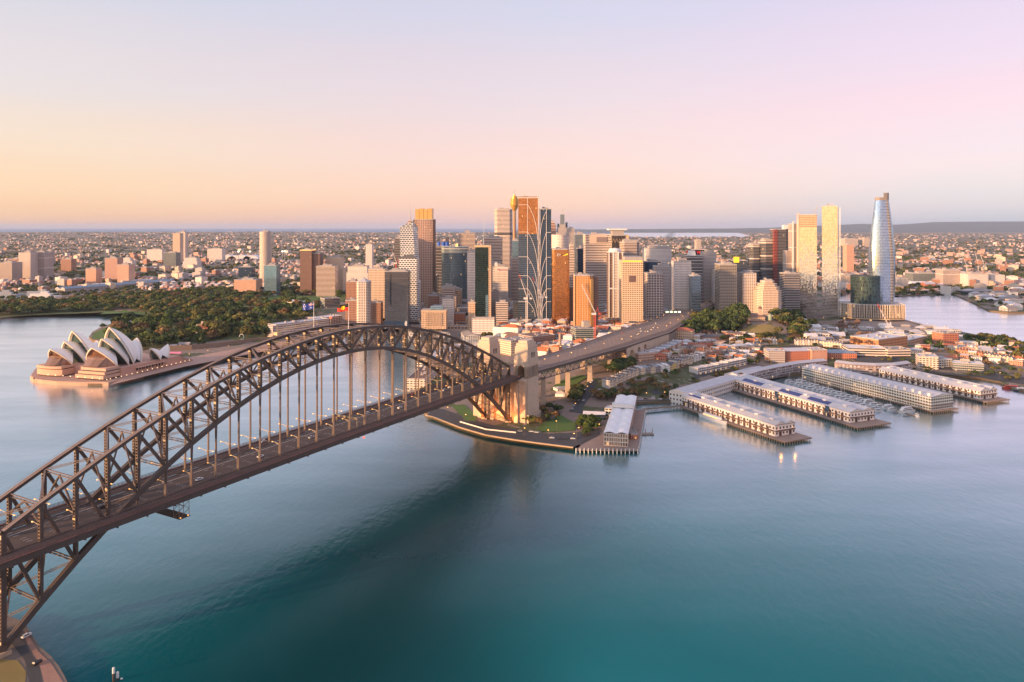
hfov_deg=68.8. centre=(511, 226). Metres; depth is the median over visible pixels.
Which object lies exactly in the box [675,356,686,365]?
terrace house
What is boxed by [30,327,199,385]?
opera house
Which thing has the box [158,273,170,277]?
suburban flats
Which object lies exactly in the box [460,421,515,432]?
wall
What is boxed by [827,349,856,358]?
store
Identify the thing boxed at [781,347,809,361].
brick block
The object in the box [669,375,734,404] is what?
shore shed
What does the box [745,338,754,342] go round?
corner house
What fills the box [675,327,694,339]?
red roofed hall
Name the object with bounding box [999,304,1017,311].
building
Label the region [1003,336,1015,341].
headland tree
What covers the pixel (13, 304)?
garden tree
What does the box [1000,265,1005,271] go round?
suburban flats
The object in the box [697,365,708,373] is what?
town house
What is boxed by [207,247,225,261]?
flats
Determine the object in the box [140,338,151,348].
garden tree
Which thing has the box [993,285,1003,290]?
suburban flats
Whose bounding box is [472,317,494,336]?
quay hall
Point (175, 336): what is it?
garden tree
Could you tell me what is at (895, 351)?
office block
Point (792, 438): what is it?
finger wharf
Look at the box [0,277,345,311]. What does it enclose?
garden wood
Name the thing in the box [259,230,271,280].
striped tower
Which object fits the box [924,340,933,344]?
street tree
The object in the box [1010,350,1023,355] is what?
headland tree
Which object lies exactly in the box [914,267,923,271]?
suburban flats
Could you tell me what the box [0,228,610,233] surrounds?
open sea
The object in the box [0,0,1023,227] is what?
sky
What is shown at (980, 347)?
building
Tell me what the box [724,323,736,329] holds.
hill tree
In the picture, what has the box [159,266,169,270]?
suburban flats
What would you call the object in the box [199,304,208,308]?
garden tree
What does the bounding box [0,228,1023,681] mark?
harbour water
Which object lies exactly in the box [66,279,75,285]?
suburban flats
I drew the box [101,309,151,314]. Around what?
lawn
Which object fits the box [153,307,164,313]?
garden tree
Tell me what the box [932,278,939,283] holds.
suburban flats
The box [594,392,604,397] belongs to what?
cliff tree
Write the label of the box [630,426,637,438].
wharf kiosk
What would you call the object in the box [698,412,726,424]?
dinner boat
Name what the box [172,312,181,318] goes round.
garden tree
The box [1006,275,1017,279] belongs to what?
suburban flats
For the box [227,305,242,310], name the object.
garden tree
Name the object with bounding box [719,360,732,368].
town house
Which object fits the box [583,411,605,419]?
glazed annex
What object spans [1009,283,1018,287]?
suburban flats
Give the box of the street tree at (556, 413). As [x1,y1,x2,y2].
[550,411,559,418]
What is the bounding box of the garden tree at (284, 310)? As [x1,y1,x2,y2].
[278,308,290,317]
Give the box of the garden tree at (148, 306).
[143,303,153,313]
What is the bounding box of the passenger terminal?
[417,344,465,367]
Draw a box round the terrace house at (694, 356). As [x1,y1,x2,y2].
[686,352,696,361]
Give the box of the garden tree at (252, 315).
[247,313,258,318]
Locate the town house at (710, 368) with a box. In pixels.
[702,364,713,372]
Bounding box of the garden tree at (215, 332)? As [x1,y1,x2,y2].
[207,329,218,335]
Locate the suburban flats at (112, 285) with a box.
[105,282,115,288]
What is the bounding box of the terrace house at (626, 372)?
[619,369,630,379]
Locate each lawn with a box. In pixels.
[0,659,25,681]
[92,327,110,338]
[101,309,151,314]
[224,328,277,342]
[295,296,340,301]
[452,404,476,420]
[536,415,575,431]
[551,375,586,388]
[740,324,775,332]
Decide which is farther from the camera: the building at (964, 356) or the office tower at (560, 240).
the office tower at (560, 240)
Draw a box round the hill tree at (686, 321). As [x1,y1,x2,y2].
[680,319,695,325]
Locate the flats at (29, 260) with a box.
[18,251,38,278]
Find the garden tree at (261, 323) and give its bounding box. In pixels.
[257,320,272,325]
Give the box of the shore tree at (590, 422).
[583,420,593,424]
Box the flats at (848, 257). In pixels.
[843,243,853,271]
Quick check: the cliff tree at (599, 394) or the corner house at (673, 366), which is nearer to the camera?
the cliff tree at (599, 394)
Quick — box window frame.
[605,433,627,446]
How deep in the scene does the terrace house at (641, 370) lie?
1002.24 m
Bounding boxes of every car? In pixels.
[21,632,31,638]
[31,659,42,665]
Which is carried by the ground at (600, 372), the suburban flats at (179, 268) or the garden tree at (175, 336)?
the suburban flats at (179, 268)
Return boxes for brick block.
[345,297,359,332]
[346,278,357,298]
[370,299,382,331]
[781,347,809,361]
[932,330,958,343]
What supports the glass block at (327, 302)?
on the ground at (600, 372)
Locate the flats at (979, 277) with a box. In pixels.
[959,271,987,285]
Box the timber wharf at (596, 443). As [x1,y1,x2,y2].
[576,407,645,453]
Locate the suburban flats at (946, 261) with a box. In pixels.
[942,259,951,263]
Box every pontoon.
[638,429,653,435]
[802,383,914,415]
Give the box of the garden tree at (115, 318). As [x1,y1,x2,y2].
[110,316,126,322]
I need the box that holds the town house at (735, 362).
[724,359,737,366]
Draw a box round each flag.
[303,303,313,309]
[337,304,347,311]
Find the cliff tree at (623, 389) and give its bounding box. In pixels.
[617,387,625,392]
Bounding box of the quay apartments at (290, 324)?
[267,317,328,336]
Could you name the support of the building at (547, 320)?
on the ground at (600, 372)
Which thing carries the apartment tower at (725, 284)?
on the ground at (600, 372)
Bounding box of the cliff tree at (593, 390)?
[590,388,598,393]
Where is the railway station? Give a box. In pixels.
[399,321,467,331]
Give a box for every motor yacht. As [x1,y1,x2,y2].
[862,398,872,404]
[897,406,914,413]
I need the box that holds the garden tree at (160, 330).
[155,327,171,333]
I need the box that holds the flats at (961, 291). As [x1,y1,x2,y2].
[956,289,992,294]
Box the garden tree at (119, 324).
[109,320,128,327]
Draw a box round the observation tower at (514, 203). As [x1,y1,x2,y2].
[510,189,517,239]
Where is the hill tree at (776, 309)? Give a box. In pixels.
[768,308,781,312]
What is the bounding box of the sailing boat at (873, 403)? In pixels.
[868,392,876,405]
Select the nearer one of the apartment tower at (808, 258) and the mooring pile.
the mooring pile
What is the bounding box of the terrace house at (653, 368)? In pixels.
[644,363,655,373]
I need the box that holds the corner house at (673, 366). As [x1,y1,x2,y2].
[666,361,676,370]
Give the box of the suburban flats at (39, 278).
[35,276,42,281]
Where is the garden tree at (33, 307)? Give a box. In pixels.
[26,305,38,312]
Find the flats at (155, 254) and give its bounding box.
[147,248,165,260]
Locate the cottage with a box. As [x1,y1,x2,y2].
[995,347,1005,352]
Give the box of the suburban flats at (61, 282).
[57,278,66,286]
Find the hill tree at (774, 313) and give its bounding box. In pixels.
[770,311,779,315]
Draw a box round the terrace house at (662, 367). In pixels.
[657,362,664,371]
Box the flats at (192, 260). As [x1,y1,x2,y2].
[183,256,201,267]
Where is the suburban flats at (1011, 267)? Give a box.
[1008,264,1017,270]
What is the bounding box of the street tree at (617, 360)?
[610,358,620,370]
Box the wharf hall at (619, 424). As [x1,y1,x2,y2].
[604,394,636,446]
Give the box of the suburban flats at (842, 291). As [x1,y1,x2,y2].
[839,288,845,294]
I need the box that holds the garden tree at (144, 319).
[140,315,149,321]
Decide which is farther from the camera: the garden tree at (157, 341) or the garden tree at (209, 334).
the garden tree at (209, 334)
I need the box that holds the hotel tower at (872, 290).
[839,193,904,321]
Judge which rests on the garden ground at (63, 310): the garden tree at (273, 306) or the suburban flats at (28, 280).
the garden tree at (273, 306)
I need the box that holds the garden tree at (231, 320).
[226,317,236,324]
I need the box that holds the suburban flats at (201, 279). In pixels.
[195,276,206,283]
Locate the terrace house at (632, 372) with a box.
[623,367,635,377]
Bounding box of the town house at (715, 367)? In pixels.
[709,363,717,371]
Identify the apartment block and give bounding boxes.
[763,348,785,362]
[915,353,938,369]
[938,356,951,367]
[951,360,983,371]
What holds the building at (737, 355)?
on the ground at (600, 372)
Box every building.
[454,312,464,323]
[457,303,467,307]
[457,307,467,315]
[493,325,503,336]
[501,323,522,336]
[504,332,520,336]
[508,318,517,323]
[510,322,523,325]
[518,319,530,321]
[522,329,531,332]
[524,322,534,327]
[532,328,545,331]
[534,322,546,327]
[537,340,556,347]
[537,346,549,355]
[541,318,553,323]
[546,327,555,333]
[550,344,561,352]
[555,325,566,331]
[557,318,567,324]
[557,339,572,348]
[563,333,573,339]
[573,338,585,342]
[596,325,609,329]
[598,318,608,323]
[599,329,611,333]
[610,325,621,329]
[655,351,667,360]
[661,349,672,357]
[670,353,680,358]
[672,348,681,353]
[677,346,686,351]
[693,334,699,339]
[695,344,705,348]
[708,354,716,361]
[716,345,728,349]
[718,354,730,359]
[725,330,737,336]
[734,354,743,357]
[735,332,743,338]
[745,342,755,346]
[745,353,756,360]
[751,340,761,347]
[803,332,817,337]
[809,323,821,329]
[809,336,825,343]
[817,333,829,336]
[821,324,831,328]
[828,331,845,338]
[839,339,849,343]
[847,328,858,333]
[857,326,867,332]
[858,326,874,330]
[878,322,891,326]
[878,327,893,330]
[884,329,903,333]
[891,331,904,334]
[894,326,911,332]
[908,329,924,332]
[909,346,923,353]
[915,325,926,330]
[920,281,935,286]
[920,325,936,328]
[921,344,929,351]
[925,329,936,333]
[930,343,943,349]
[931,326,948,329]
[943,343,957,348]
[945,355,957,359]
[948,345,956,350]
[950,329,960,333]
[959,340,977,344]
[960,353,968,358]
[968,350,976,356]
[969,293,979,296]
[970,355,981,361]
[975,294,993,300]
[978,345,990,350]
[981,348,992,353]
[983,297,998,302]
[984,293,1005,295]
[988,357,1000,363]
[990,291,1008,294]
[994,300,1009,305]
[996,296,1009,300]
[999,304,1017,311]
[1005,294,1020,298]
[1006,290,1017,294]
[1007,300,1022,303]
[1008,339,1019,346]
[1008,359,1022,365]
[1010,303,1022,309]
[1010,355,1023,363]
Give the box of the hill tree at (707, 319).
[700,315,712,322]
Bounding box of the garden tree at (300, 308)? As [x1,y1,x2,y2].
[296,306,308,311]
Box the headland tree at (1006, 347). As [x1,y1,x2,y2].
[1002,345,1012,349]
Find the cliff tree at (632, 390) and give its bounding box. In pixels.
[627,387,637,394]
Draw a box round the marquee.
[555,391,564,396]
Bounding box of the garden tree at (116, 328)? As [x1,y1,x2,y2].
[103,327,121,332]
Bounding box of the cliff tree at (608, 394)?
[603,391,612,397]
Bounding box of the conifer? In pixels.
[198,332,205,343]
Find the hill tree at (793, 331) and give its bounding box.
[787,328,799,335]
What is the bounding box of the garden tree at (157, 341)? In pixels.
[152,338,163,347]
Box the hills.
[512,221,1023,232]
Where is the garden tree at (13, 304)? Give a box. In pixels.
[8,302,20,307]
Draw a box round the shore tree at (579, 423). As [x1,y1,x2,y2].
[575,421,582,428]
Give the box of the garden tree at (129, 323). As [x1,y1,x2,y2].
[122,321,132,328]
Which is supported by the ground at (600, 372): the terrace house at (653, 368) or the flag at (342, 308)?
the terrace house at (653, 368)
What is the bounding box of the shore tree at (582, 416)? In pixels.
[578,414,586,420]
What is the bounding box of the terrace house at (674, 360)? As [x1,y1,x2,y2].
[668,358,680,368]
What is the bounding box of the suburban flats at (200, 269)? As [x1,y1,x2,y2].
[195,267,205,271]
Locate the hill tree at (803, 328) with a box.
[799,325,808,330]
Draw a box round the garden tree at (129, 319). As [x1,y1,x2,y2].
[126,317,134,321]
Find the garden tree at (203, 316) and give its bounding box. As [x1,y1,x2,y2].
[195,314,210,319]
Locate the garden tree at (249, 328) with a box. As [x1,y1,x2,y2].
[239,324,253,338]
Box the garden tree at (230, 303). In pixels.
[223,300,236,307]
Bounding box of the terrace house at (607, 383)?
[602,376,614,388]
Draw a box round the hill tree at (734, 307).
[731,305,738,309]
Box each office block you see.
[428,292,440,307]
[439,283,456,311]
[442,295,454,324]
[456,286,461,303]
[468,298,475,329]
[492,288,498,325]
[496,298,507,325]
[573,272,597,326]
[842,344,886,355]
[877,346,910,356]
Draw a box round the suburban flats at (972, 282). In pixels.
[969,279,975,286]
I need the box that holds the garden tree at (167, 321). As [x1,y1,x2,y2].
[159,319,172,325]
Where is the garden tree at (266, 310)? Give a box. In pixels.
[260,307,272,314]
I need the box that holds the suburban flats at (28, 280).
[22,278,36,284]
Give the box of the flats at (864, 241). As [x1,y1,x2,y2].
[859,237,869,246]
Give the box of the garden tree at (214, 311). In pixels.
[207,308,219,314]
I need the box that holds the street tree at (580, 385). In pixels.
[573,384,584,389]
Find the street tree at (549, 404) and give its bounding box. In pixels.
[545,402,554,408]
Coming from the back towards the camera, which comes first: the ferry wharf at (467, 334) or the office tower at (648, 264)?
the office tower at (648, 264)
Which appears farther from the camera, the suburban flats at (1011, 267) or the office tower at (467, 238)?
the suburban flats at (1011, 267)
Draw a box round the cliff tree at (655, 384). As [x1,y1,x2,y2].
[650,382,659,386]
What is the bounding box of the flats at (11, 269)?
[0,260,21,280]
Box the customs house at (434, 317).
[421,306,447,328]
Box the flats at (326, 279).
[316,264,337,295]
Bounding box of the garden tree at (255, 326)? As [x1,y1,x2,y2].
[251,324,259,329]
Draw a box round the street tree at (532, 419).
[529,417,536,422]
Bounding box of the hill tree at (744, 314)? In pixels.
[738,311,750,317]
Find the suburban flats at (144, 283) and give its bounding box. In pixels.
[138,281,149,286]
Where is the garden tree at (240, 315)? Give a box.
[232,312,247,321]
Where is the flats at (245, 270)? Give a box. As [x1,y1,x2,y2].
[238,265,255,276]
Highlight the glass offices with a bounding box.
[571,321,594,339]
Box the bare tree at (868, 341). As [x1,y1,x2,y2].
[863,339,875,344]
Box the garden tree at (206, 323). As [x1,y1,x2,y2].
[199,320,212,326]
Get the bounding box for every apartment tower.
[173,232,182,262]
[179,230,187,259]
[356,278,370,329]
[607,248,622,317]
[643,270,662,320]
[715,261,736,309]
[737,270,756,312]
[753,278,781,316]
[799,206,817,316]
[822,203,838,317]
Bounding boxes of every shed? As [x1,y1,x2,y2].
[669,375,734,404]
[681,391,795,436]
[693,338,715,342]
[724,366,760,375]
[732,374,875,422]
[802,364,953,409]
[879,365,997,399]
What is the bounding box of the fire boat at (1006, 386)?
[1001,385,1017,388]
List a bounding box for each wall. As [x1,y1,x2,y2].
[170,336,275,350]
[425,415,572,447]
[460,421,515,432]
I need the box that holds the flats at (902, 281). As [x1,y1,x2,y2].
[895,276,907,285]
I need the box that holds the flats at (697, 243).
[694,238,700,248]
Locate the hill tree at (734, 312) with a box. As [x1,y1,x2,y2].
[726,310,739,315]
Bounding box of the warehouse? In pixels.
[850,332,907,346]
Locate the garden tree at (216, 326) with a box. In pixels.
[208,323,226,336]
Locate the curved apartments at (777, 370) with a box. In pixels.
[740,358,827,379]
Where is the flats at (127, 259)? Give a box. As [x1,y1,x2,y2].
[123,256,135,266]
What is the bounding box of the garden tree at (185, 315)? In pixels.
[179,312,187,319]
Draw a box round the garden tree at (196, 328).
[186,325,202,333]
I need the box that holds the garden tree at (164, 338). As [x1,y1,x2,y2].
[156,335,172,342]
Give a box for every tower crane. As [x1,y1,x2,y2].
[519,274,531,316]
[533,278,546,313]
[582,285,600,337]
[878,305,893,328]
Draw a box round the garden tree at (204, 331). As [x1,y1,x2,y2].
[197,329,207,334]
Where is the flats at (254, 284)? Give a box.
[234,277,262,292]
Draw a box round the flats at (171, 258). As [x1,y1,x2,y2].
[163,251,180,266]
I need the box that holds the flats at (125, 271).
[117,262,134,281]
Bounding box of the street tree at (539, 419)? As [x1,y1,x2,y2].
[534,416,545,422]
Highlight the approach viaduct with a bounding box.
[480,302,713,405]
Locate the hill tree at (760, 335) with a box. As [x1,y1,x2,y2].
[755,333,765,337]
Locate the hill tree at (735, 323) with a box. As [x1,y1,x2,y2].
[730,321,740,330]
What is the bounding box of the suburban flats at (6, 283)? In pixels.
[2,281,10,285]
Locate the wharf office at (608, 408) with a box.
[605,405,611,415]
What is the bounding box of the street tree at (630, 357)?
[627,355,636,366]
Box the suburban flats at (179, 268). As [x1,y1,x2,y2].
[175,266,182,269]
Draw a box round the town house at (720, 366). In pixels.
[710,362,723,370]
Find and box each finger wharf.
[680,406,811,444]
[732,388,890,430]
[800,377,958,413]
[875,376,1009,404]
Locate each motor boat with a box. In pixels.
[880,404,889,408]
[886,407,896,410]
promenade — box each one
[25,630,62,681]
[110,337,326,384]
[427,409,599,446]
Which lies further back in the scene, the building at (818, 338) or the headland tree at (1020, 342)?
the headland tree at (1020, 342)
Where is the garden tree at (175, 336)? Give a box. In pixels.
[169,333,182,343]
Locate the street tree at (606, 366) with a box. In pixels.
[604,364,614,372]
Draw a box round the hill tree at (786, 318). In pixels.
[782,315,792,325]
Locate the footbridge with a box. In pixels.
[644,405,683,411]
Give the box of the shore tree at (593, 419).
[586,416,597,422]
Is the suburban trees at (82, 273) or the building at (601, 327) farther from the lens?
the suburban trees at (82, 273)
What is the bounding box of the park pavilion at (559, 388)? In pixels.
[553,386,564,391]
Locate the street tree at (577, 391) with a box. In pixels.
[567,388,582,394]
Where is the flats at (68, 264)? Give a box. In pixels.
[61,257,76,271]
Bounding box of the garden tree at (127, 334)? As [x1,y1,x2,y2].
[124,332,134,338]
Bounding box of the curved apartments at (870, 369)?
[834,360,911,375]
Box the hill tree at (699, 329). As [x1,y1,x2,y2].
[695,326,702,332]
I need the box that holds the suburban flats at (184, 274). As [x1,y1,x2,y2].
[178,272,188,279]
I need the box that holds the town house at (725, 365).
[719,361,727,369]
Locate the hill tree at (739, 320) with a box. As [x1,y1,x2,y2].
[735,317,745,327]
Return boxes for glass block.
[264,263,279,294]
[320,297,339,307]
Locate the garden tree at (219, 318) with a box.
[214,315,228,322]
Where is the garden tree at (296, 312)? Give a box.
[292,310,301,318]
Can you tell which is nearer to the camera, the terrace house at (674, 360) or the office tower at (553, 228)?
the terrace house at (674, 360)
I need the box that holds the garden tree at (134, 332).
[121,329,136,334]
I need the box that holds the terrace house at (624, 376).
[616,371,627,381]
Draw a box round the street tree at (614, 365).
[608,363,621,373]
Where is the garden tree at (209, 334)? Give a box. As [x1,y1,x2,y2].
[205,332,214,340]
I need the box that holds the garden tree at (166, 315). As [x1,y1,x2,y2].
[161,313,172,317]
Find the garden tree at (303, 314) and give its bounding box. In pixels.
[297,312,310,318]
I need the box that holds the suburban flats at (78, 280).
[73,278,82,283]
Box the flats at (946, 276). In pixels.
[935,268,958,285]
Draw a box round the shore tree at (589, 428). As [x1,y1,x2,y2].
[583,426,594,434]
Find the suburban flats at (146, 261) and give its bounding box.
[143,258,149,263]
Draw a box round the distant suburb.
[0,231,1023,292]
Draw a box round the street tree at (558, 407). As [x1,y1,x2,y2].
[553,404,563,410]
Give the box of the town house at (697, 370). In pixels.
[689,366,702,374]
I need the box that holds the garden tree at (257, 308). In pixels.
[252,306,262,313]
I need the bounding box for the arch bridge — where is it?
[0,322,520,658]
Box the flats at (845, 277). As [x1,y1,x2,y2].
[839,273,852,282]
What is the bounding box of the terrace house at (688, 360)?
[680,355,689,364]
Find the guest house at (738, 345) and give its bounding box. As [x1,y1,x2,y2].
[731,342,747,348]
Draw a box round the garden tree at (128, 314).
[121,312,136,317]
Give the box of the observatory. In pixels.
[745,306,771,320]
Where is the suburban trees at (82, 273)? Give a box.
[0,231,1023,295]
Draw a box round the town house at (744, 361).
[736,357,746,365]
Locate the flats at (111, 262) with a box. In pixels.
[105,256,122,280]
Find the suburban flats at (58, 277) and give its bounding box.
[55,276,67,283]
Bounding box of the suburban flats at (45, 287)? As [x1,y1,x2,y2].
[38,286,49,289]
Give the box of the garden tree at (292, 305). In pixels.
[284,302,298,311]
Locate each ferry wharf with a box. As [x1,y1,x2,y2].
[432,329,449,336]
[461,330,479,339]
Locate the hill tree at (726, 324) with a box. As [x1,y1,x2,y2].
[722,322,730,329]
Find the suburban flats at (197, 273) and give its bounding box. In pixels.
[192,271,202,277]
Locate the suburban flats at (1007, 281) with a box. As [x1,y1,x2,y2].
[1004,279,1013,284]
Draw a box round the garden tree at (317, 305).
[311,301,320,312]
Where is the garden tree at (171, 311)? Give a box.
[165,309,177,313]
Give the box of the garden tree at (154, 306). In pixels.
[149,305,161,309]
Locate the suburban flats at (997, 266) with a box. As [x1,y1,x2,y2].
[996,264,1006,268]
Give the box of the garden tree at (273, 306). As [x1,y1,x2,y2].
[266,303,277,314]
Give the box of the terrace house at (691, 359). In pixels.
[682,354,692,363]
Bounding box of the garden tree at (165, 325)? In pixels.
[156,323,171,328]
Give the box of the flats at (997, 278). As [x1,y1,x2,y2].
[987,272,1004,283]
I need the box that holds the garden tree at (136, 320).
[132,317,141,322]
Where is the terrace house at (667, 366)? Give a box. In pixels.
[659,362,669,371]
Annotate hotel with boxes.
[307,314,341,326]
[407,355,450,388]
[493,262,507,300]
[499,336,531,355]
[518,332,554,343]
[598,303,606,311]
[636,349,656,361]
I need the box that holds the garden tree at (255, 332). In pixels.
[250,329,261,337]
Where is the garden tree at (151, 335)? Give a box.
[144,331,160,344]
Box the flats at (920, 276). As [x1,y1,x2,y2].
[905,271,934,281]
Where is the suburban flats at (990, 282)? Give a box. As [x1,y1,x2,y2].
[988,280,993,285]
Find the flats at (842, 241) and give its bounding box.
[839,238,857,246]
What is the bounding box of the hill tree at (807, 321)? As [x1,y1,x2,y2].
[801,319,811,324]
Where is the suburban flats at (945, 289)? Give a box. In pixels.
[940,285,950,294]
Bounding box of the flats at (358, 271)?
[346,264,368,280]
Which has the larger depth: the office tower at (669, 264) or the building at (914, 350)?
the office tower at (669, 264)
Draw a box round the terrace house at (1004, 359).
[1002,354,1005,362]
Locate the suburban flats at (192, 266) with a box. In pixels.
[187,264,196,267]
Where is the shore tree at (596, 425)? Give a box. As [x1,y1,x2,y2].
[593,422,601,427]
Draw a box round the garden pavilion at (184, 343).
[177,342,191,344]
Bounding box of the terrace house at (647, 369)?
[642,364,650,373]
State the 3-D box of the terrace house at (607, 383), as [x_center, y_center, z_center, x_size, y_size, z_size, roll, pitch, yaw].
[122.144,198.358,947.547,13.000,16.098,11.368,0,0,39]
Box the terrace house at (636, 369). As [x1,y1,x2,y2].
[627,365,638,376]
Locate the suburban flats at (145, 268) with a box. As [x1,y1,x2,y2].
[141,266,150,271]
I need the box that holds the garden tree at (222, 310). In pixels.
[218,307,227,313]
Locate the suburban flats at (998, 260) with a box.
[995,258,1001,263]
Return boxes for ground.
[0,232,1023,447]
[0,282,345,349]
[2,617,66,681]
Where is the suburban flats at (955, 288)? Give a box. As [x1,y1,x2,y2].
[953,286,959,292]
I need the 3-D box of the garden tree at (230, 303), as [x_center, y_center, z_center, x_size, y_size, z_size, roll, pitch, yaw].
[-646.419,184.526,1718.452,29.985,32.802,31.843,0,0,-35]
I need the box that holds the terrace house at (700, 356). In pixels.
[692,351,701,360]
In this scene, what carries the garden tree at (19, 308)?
on the garden ground at (63, 310)
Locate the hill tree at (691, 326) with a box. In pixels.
[684,323,696,330]
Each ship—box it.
[0,283,22,296]
[19,282,60,295]
[28,289,61,297]
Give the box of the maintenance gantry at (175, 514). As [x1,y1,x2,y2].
[156,500,190,519]
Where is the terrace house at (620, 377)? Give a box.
[611,373,622,382]
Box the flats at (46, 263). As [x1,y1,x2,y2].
[37,250,53,276]
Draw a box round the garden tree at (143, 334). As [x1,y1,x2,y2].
[139,331,148,337]
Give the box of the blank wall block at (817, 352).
[807,347,826,359]
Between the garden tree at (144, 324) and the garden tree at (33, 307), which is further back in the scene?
the garden tree at (33, 307)
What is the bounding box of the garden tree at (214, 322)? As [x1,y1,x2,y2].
[208,320,218,325]
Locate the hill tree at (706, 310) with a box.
[700,308,712,313]
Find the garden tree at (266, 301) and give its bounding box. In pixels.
[261,299,271,303]
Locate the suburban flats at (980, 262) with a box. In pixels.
[975,260,981,265]
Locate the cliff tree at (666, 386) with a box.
[660,384,670,388]
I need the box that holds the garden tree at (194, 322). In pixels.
[189,319,200,325]
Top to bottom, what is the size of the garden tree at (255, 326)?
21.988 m
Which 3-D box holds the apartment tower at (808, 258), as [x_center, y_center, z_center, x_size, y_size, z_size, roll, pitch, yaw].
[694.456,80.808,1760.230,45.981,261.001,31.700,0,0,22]
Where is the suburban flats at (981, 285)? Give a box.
[974,283,986,288]
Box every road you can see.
[7,630,40,681]
[383,321,464,322]
[569,381,596,413]
[636,390,668,400]
[692,344,1023,383]
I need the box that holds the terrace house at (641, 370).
[634,364,645,374]
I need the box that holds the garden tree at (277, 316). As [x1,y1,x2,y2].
[269,313,283,321]
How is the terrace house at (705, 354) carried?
on the ground at (600, 372)
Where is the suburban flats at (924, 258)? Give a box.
[920,257,928,260]
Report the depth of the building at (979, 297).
2133.14 m
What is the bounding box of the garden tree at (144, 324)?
[133,322,149,327]
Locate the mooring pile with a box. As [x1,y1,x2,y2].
[112,667,114,681]
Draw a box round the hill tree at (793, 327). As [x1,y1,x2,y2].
[787,325,798,331]
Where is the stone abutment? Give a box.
[473,379,526,422]
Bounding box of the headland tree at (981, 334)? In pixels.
[978,332,986,336]
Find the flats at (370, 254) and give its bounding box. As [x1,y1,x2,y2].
[366,243,373,268]
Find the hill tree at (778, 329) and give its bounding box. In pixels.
[774,327,783,331]
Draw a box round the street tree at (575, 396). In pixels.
[570,393,581,399]
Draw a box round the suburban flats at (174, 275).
[171,272,177,278]
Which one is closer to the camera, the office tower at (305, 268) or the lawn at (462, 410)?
the lawn at (462, 410)
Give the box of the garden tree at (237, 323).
[233,321,241,326]
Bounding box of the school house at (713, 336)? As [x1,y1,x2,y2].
[701,332,727,340]
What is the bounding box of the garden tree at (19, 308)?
[12,305,26,310]
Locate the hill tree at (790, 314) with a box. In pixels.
[781,312,793,318]
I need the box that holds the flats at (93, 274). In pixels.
[85,266,101,283]
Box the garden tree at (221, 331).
[217,329,228,337]
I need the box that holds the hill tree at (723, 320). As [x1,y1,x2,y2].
[718,317,729,329]
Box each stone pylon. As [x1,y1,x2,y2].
[477,335,500,373]
[514,338,540,422]
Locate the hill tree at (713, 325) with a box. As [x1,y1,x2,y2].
[705,322,721,333]
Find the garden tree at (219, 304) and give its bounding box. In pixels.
[214,302,224,306]
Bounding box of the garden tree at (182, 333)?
[176,329,192,341]
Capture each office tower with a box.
[300,248,315,294]
[312,251,323,294]
[368,266,387,317]
[384,268,410,328]
[394,235,399,267]
[399,221,420,320]
[413,208,435,305]
[436,237,448,293]
[436,274,438,293]
[441,244,468,298]
[458,230,475,250]
[467,248,474,303]
[474,242,491,316]
[484,235,502,263]
[492,261,499,289]
[494,208,512,269]
[508,268,510,297]
[511,256,517,300]
[512,238,517,257]
[513,196,538,319]
[539,207,550,318]
[551,220,555,246]
[551,232,568,247]
[551,247,572,325]
[557,209,567,232]
[565,226,575,243]
[569,241,573,286]
[574,231,582,273]
[576,246,582,273]
[583,232,610,303]
[607,229,628,248]
[619,239,638,255]
[619,256,642,322]
[642,245,671,263]
[643,259,660,305]
[653,263,670,308]
[666,262,670,303]
[671,257,691,310]
[680,251,702,302]
[686,249,704,254]
[688,272,700,311]
[700,249,716,301]
[711,268,714,305]
[728,257,746,302]
[746,243,759,284]
[758,238,772,279]
[770,225,787,287]
[779,271,799,309]
[783,250,790,271]
[788,220,798,272]
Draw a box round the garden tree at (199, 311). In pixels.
[191,308,207,315]
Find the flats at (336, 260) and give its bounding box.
[326,255,345,290]
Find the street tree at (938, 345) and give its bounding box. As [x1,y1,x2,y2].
[934,343,944,347]
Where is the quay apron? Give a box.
[836,319,973,339]
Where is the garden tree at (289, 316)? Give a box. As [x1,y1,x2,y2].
[286,313,295,320]
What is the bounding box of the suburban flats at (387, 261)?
[385,259,390,264]
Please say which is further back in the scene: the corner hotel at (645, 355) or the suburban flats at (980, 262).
the suburban flats at (980, 262)
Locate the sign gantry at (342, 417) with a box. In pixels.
[332,414,356,422]
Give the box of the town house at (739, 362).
[732,358,741,366]
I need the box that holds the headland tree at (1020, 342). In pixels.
[1014,340,1023,347]
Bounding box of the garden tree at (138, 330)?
[132,327,147,336]
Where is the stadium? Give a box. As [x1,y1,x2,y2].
[225,255,259,259]
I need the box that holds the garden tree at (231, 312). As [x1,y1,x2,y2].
[224,308,237,316]
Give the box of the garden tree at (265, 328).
[258,324,269,336]
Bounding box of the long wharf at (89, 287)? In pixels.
[55,279,174,291]
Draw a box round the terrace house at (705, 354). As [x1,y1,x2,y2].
[698,349,707,358]
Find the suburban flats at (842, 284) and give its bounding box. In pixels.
[839,281,847,288]
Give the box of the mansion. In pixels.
[195,321,207,332]
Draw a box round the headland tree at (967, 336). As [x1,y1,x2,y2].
[962,334,972,339]
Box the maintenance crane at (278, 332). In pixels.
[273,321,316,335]
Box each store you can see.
[121,279,151,281]
[603,317,618,322]
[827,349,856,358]
[906,334,926,344]
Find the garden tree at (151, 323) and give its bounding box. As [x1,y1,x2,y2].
[147,321,156,330]
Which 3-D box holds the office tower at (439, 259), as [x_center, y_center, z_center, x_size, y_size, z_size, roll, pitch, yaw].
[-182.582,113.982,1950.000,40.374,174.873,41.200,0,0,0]
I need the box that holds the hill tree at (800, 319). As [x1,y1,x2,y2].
[793,316,805,322]
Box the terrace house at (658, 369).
[652,363,660,372]
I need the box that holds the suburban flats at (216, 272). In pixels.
[212,269,219,275]
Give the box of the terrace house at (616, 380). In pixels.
[608,375,618,385]

